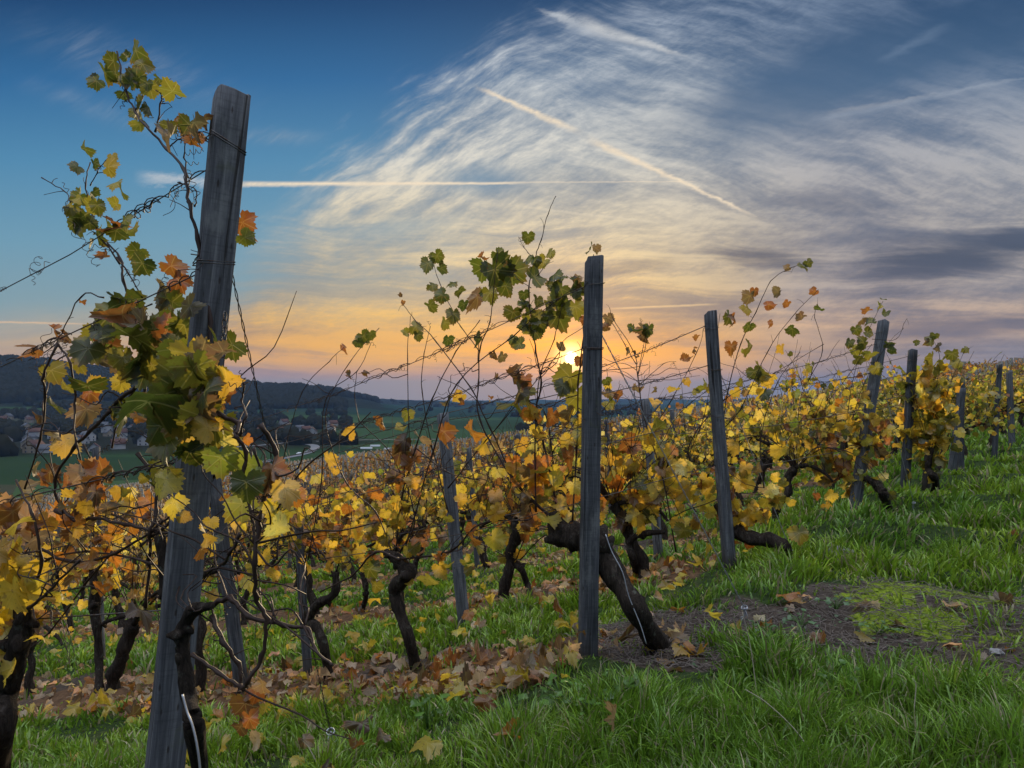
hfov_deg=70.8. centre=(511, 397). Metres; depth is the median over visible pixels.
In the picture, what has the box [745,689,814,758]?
dry stalk
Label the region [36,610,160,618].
trellis wire
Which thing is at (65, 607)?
grapevine
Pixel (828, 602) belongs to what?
weed
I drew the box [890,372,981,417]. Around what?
grapevine
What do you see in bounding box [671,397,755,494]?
grapevine
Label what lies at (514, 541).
grapevine
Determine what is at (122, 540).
grapevine
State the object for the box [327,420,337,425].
house
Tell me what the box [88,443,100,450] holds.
house
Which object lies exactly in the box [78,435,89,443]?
house
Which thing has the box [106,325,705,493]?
trellis wire
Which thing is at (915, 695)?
dry stalk
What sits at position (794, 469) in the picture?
grapevine
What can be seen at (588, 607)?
end post
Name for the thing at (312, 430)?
house
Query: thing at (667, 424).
trellis wire
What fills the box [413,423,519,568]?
grapevine
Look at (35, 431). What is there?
house
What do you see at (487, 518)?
trellis wire
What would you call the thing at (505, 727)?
fallen leaf
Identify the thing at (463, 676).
fallen leaves
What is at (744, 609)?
guy wire
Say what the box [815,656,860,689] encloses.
weed
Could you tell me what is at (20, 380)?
forest
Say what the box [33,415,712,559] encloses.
trellis wire
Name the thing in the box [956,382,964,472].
end post
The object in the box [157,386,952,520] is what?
trellis wire
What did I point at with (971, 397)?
grapevine
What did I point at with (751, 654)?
dry stalk
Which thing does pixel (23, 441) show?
house
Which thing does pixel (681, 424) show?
trellis wire
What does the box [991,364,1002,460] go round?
end post
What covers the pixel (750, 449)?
guy wire
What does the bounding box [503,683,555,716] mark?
weed
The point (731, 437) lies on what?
trellis wire
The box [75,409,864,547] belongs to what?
trellis wire
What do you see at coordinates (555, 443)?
grapevine
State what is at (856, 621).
ground cover
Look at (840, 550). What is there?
stone
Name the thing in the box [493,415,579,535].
grapevine
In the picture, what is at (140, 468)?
trellis wire
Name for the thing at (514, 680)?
fallen leaf
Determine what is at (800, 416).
grapevine
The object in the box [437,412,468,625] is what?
line post
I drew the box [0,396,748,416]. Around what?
hills
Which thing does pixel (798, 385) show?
trellis wire
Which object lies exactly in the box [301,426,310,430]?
house
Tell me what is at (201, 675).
grapevine
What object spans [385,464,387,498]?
line post
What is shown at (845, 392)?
grapevine
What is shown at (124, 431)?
house
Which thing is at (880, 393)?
grapevine
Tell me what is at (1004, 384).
grapevine
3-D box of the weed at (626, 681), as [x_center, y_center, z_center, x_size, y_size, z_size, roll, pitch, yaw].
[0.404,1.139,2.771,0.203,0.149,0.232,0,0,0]
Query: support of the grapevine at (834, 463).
on the ground at (60, 696)
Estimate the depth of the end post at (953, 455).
9.95 m
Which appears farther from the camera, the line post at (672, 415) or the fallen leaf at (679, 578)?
the line post at (672, 415)
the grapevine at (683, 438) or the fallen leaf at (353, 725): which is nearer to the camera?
the fallen leaf at (353, 725)
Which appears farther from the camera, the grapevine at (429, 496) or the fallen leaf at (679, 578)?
the grapevine at (429, 496)
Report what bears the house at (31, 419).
on the valley
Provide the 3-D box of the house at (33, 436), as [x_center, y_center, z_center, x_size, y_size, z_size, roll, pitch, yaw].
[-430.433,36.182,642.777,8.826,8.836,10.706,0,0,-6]
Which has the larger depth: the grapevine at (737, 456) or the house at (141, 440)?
the house at (141, 440)
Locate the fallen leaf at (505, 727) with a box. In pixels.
[493,717,526,740]
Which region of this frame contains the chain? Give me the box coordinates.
[221,311,226,357]
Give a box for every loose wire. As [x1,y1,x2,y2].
[181,694,200,767]
[605,534,646,643]
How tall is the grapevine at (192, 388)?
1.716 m
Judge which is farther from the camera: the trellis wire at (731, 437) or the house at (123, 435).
the house at (123, 435)
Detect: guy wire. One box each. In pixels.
[232,275,336,741]
[602,336,747,624]
[721,375,786,538]
[881,378,915,508]
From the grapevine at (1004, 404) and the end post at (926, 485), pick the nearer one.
the end post at (926, 485)
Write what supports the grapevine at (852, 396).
on the ground at (60, 696)
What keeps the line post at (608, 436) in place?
on the ground at (60, 696)
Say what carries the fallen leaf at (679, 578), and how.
on the ground at (60, 696)
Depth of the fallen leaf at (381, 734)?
2.73 m
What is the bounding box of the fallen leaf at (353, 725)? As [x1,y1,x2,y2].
[340,714,373,737]
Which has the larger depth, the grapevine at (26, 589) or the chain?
the grapevine at (26, 589)
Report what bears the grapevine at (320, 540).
on the ground at (60, 696)
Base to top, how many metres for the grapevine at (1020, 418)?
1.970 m
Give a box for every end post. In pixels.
[144,84,250,767]
[578,255,604,655]
[704,310,736,568]
[849,319,889,511]
[900,349,917,487]
[922,379,934,489]
[947,388,965,472]
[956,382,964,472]
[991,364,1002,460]
[1006,370,1014,445]
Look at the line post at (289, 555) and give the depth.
14.33 m
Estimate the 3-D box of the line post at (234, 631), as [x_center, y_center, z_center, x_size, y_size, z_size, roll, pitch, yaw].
[-1.832,1.028,4.570,0.101,2.075,0.088,-7,0,-35]
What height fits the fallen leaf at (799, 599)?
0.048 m
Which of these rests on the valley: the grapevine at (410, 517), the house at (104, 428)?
the house at (104, 428)
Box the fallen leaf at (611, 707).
[603,701,616,731]
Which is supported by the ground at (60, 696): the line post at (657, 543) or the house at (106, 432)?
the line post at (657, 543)
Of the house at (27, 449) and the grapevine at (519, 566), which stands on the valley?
the house at (27, 449)
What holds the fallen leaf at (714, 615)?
on the ground at (60, 696)
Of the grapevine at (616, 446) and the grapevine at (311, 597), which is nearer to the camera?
the grapevine at (311, 597)
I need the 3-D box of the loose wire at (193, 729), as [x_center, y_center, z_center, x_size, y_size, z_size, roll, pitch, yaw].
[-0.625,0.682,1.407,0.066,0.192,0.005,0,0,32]
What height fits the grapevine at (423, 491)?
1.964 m
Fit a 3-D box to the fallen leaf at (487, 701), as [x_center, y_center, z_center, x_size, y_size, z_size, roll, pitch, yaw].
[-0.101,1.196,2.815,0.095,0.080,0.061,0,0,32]
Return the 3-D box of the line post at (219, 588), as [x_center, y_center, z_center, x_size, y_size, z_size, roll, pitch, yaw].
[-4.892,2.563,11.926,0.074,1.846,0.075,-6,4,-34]
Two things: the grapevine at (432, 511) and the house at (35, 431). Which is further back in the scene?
the house at (35, 431)
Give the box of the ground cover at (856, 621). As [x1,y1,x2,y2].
[599,576,1023,683]
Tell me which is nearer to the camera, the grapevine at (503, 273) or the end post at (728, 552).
the grapevine at (503, 273)
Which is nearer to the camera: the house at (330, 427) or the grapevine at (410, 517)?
the grapevine at (410, 517)
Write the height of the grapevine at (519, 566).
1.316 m
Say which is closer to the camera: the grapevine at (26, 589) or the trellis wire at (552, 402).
the grapevine at (26, 589)
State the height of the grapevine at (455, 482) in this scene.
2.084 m
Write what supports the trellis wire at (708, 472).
attached to the line post
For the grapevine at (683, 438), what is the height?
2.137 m
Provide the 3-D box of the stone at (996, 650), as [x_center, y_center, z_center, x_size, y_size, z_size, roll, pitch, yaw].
[2.228,1.172,3.311,0.078,0.040,0.058,0,0,-26]
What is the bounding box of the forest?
[0,354,708,456]
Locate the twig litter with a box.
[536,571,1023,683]
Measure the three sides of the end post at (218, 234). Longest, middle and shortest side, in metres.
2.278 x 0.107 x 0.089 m
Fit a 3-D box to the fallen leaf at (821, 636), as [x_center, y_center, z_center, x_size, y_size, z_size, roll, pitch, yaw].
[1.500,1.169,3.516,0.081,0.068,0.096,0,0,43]
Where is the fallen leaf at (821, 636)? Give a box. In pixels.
[809,631,825,643]
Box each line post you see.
[92,447,105,660]
[210,474,247,693]
[210,509,221,595]
[288,479,291,568]
[294,507,311,675]
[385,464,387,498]
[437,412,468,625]
[467,447,479,571]
[604,419,612,513]
[640,398,662,562]
[670,409,674,442]
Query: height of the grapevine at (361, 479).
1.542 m
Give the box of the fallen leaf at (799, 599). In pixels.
[788,595,805,603]
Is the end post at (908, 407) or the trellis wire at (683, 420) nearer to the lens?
the end post at (908, 407)
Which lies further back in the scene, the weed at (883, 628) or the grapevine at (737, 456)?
the grapevine at (737, 456)
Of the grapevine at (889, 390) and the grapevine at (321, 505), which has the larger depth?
the grapevine at (889, 390)
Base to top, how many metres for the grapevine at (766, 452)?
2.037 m
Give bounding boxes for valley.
[0,407,626,497]
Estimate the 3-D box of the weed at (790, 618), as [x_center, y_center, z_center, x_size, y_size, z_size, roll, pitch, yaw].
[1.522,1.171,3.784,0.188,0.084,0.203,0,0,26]
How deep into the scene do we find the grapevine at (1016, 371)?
20.52 m
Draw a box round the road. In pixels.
[237,443,319,462]
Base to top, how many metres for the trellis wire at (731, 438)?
4.052 m
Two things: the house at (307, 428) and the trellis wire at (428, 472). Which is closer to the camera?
the trellis wire at (428, 472)
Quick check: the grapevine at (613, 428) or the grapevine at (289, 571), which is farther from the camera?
the grapevine at (613, 428)
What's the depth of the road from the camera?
555.42 m
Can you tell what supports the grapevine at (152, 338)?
on the ground at (60, 696)
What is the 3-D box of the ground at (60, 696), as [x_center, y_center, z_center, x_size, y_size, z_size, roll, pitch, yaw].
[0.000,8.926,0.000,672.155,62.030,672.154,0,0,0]
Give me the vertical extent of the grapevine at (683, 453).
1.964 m
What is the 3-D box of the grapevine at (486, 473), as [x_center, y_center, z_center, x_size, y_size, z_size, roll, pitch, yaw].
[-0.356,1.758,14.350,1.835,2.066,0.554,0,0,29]
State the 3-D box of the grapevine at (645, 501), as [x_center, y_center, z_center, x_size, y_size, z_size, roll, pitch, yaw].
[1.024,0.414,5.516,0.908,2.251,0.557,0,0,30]
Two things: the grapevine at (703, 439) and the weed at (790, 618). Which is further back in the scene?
the grapevine at (703, 439)
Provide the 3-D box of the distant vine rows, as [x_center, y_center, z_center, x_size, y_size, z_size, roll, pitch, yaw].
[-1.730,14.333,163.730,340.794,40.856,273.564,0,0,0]
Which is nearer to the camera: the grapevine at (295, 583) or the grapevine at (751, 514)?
the grapevine at (751, 514)
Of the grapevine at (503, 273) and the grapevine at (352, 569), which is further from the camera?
the grapevine at (352, 569)
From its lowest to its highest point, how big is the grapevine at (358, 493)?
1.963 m
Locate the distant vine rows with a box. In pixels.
[2,357,1023,547]
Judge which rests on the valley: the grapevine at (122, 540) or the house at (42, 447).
the house at (42, 447)
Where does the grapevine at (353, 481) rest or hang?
on the ground at (60, 696)
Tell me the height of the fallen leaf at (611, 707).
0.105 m
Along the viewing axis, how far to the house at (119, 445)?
559.40 m
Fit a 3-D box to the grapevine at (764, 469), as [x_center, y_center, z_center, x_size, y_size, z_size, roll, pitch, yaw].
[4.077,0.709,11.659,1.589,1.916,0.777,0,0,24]
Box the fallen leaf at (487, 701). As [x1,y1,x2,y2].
[472,693,496,711]
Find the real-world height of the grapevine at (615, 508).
1.943 m
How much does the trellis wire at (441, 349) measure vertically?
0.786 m
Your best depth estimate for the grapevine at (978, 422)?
10.16 m
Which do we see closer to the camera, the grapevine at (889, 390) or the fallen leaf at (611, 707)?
the fallen leaf at (611, 707)
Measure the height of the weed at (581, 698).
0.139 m
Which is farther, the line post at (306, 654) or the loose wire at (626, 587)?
the line post at (306, 654)
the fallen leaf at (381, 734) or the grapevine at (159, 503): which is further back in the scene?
the grapevine at (159, 503)
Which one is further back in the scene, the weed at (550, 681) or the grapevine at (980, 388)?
the grapevine at (980, 388)
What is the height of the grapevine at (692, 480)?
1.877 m
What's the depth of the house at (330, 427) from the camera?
831.97 m
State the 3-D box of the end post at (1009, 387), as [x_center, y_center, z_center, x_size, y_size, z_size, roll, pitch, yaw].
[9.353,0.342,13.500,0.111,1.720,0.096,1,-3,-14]
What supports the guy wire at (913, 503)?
attached to the end post at (881, 333)
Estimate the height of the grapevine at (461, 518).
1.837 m
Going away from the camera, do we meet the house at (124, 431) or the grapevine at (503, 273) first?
the grapevine at (503, 273)
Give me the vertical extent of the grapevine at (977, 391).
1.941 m
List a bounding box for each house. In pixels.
[3,413,13,419]
[20,436,33,448]
[21,433,37,439]
[21,439,44,452]
[24,416,34,422]
[25,428,42,436]
[36,444,52,452]
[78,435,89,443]
[79,431,95,440]
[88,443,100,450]
[101,423,112,432]
[102,429,113,435]
[110,438,125,448]
[112,433,127,438]
[116,428,127,435]
[137,434,147,445]
[278,419,289,424]
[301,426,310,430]
[308,427,316,433]
[324,424,335,430]
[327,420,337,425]
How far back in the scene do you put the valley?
577.13 m
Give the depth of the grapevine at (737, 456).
16.30 m
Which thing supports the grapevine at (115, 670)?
on the ground at (60, 696)
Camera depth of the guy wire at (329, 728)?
2.18 m
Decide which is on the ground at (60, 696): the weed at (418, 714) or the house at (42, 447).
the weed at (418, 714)
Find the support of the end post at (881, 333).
on the ground at (60, 696)
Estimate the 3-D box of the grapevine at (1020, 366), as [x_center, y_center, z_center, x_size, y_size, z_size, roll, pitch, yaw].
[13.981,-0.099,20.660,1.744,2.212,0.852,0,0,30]
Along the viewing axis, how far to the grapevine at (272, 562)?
14.66 m
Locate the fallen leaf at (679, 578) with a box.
[675,572,687,582]
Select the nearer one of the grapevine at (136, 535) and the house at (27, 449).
the grapevine at (136, 535)
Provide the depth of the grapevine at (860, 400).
16.53 m
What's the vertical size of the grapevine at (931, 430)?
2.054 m
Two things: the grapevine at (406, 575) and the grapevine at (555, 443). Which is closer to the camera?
the grapevine at (406, 575)
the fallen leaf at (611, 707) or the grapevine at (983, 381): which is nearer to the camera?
the fallen leaf at (611, 707)
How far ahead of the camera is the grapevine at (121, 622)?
9.23 m
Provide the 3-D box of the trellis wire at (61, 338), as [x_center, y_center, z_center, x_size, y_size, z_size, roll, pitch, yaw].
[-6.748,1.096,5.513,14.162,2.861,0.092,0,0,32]
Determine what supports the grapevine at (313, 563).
on the ground at (60, 696)
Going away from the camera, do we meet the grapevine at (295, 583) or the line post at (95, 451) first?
the line post at (95, 451)
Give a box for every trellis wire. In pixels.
[0,169,204,291]
[0,271,194,367]
[0,458,175,504]
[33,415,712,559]
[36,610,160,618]
[60,375,900,529]
[65,404,902,542]
[67,465,715,587]
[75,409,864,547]
[87,369,992,516]
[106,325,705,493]
[113,344,874,516]
[118,373,993,515]
[127,447,855,561]
[135,365,708,504]
[136,373,868,521]
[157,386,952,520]
[233,286,584,426]
[241,502,579,569]
[249,348,582,451]
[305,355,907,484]
[306,426,580,501]
[352,399,955,501]
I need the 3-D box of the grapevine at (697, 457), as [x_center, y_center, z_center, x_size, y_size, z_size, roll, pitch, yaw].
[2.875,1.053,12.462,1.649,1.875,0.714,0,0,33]
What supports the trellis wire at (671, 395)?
attached to the line post at (657, 543)
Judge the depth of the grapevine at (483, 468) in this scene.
17.24 m
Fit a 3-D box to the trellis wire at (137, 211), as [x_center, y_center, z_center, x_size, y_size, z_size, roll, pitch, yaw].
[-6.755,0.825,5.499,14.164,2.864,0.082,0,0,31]
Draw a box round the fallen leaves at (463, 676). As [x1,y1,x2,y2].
[17,444,1018,767]
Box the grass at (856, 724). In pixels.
[0,410,1023,767]
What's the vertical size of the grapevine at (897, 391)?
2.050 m
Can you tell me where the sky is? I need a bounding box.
[0,0,1023,400]
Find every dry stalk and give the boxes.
[742,612,756,693]
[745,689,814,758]
[912,678,916,712]
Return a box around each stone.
[828,545,853,557]
[989,648,1004,655]
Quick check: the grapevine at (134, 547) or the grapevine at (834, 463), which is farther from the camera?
the grapevine at (134, 547)
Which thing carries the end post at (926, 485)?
on the ground at (60, 696)
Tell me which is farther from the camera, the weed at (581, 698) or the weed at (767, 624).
the weed at (767, 624)
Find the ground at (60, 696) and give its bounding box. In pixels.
[8,376,1023,767]
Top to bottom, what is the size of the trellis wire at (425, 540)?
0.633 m
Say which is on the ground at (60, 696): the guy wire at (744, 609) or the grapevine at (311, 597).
the grapevine at (311, 597)
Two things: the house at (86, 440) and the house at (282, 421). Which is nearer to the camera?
the house at (86, 440)
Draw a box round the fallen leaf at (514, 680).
[504,674,522,688]
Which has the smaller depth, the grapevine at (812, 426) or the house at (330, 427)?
the grapevine at (812, 426)
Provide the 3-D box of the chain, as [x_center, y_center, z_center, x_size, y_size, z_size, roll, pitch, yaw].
[-0.642,-0.141,1.605,0.014,0.106,0.010,0,0,-32]
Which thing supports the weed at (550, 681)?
on the ground at (60, 696)
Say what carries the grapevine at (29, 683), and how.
on the ground at (60, 696)
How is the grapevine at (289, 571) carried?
on the ground at (60, 696)
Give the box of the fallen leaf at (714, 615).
[705,603,721,619]
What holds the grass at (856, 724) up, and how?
on the ground at (60, 696)
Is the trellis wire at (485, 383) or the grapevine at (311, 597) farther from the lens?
the grapevine at (311, 597)
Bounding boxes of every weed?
[409,687,450,728]
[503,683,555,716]
[539,673,585,709]
[557,689,604,724]
[593,668,639,703]
[749,620,794,634]
[782,608,820,627]
[814,594,853,608]
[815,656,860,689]
[858,620,903,633]
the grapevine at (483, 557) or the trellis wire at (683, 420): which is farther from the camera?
the trellis wire at (683, 420)
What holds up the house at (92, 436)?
on the valley
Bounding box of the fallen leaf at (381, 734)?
[375,728,391,746]
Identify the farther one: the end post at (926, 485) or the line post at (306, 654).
the end post at (926, 485)
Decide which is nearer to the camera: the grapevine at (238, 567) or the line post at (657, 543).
the line post at (657, 543)
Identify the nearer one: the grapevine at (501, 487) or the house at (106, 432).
the grapevine at (501, 487)
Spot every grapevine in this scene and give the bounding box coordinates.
[0,140,248,654]
[0,475,106,767]
[9,499,82,697]
[26,493,89,633]
[42,476,159,693]
[53,479,155,628]
[55,460,210,691]
[58,529,118,601]
[86,38,296,700]
[88,513,145,581]
[110,327,377,767]
[114,485,166,594]
[116,441,270,691]
[122,519,153,573]
[136,487,220,589]
[208,516,263,593]
[209,462,295,624]
[244,514,284,564]
[246,433,386,616]
[258,472,385,680]
[268,499,349,587]
[274,320,535,672]
[283,463,328,566]
[299,465,435,611]
[305,485,351,550]
[316,463,402,555]
[317,472,353,509]
[321,459,390,584]
[327,463,365,505]
[334,424,447,600]
[358,196,670,653]
[367,430,470,573]
[371,460,458,559]
[403,462,438,535]
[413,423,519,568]
[421,364,614,598]
[422,454,500,510]
[425,462,493,547]
[453,440,580,599]
[455,453,509,494]
[458,446,523,522]
[488,391,645,553]
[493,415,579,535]
[507,374,762,578]
[528,401,619,495]
[600,304,699,575]
[600,372,735,539]
[600,431,641,513]
[601,417,684,468]
[625,401,716,516]
[641,416,714,472]
[649,258,838,555]
[659,403,709,482]
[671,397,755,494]
[685,365,802,506]
[690,378,761,464]
[706,337,901,521]
[727,388,814,492]
[734,399,813,482]
[748,376,843,448]
[765,343,917,488]
[784,298,908,511]
[801,383,901,456]
[802,368,863,432]
[817,355,901,432]
[838,379,896,442]
[853,380,893,417]
[875,353,954,455]
[878,355,1022,471]
[878,370,904,423]
[880,355,972,430]
[882,332,984,491]
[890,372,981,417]
[919,359,1023,455]
[941,370,1023,446]
[965,352,1023,437]
[965,362,1017,428]
[966,366,1015,426]
[969,358,1020,405]
[974,360,1023,410]
[985,373,1023,427]
[1004,354,1023,394]
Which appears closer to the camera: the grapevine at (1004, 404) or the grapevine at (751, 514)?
the grapevine at (751, 514)
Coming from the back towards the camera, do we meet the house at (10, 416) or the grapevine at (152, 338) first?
the house at (10, 416)
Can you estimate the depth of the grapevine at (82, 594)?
14.25 m
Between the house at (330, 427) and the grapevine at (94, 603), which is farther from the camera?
the house at (330, 427)
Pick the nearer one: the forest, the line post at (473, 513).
the line post at (473, 513)
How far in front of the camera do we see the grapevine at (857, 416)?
10.95 m
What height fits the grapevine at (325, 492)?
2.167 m
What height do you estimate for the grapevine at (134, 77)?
2.419 m
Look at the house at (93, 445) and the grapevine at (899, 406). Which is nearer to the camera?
the grapevine at (899, 406)

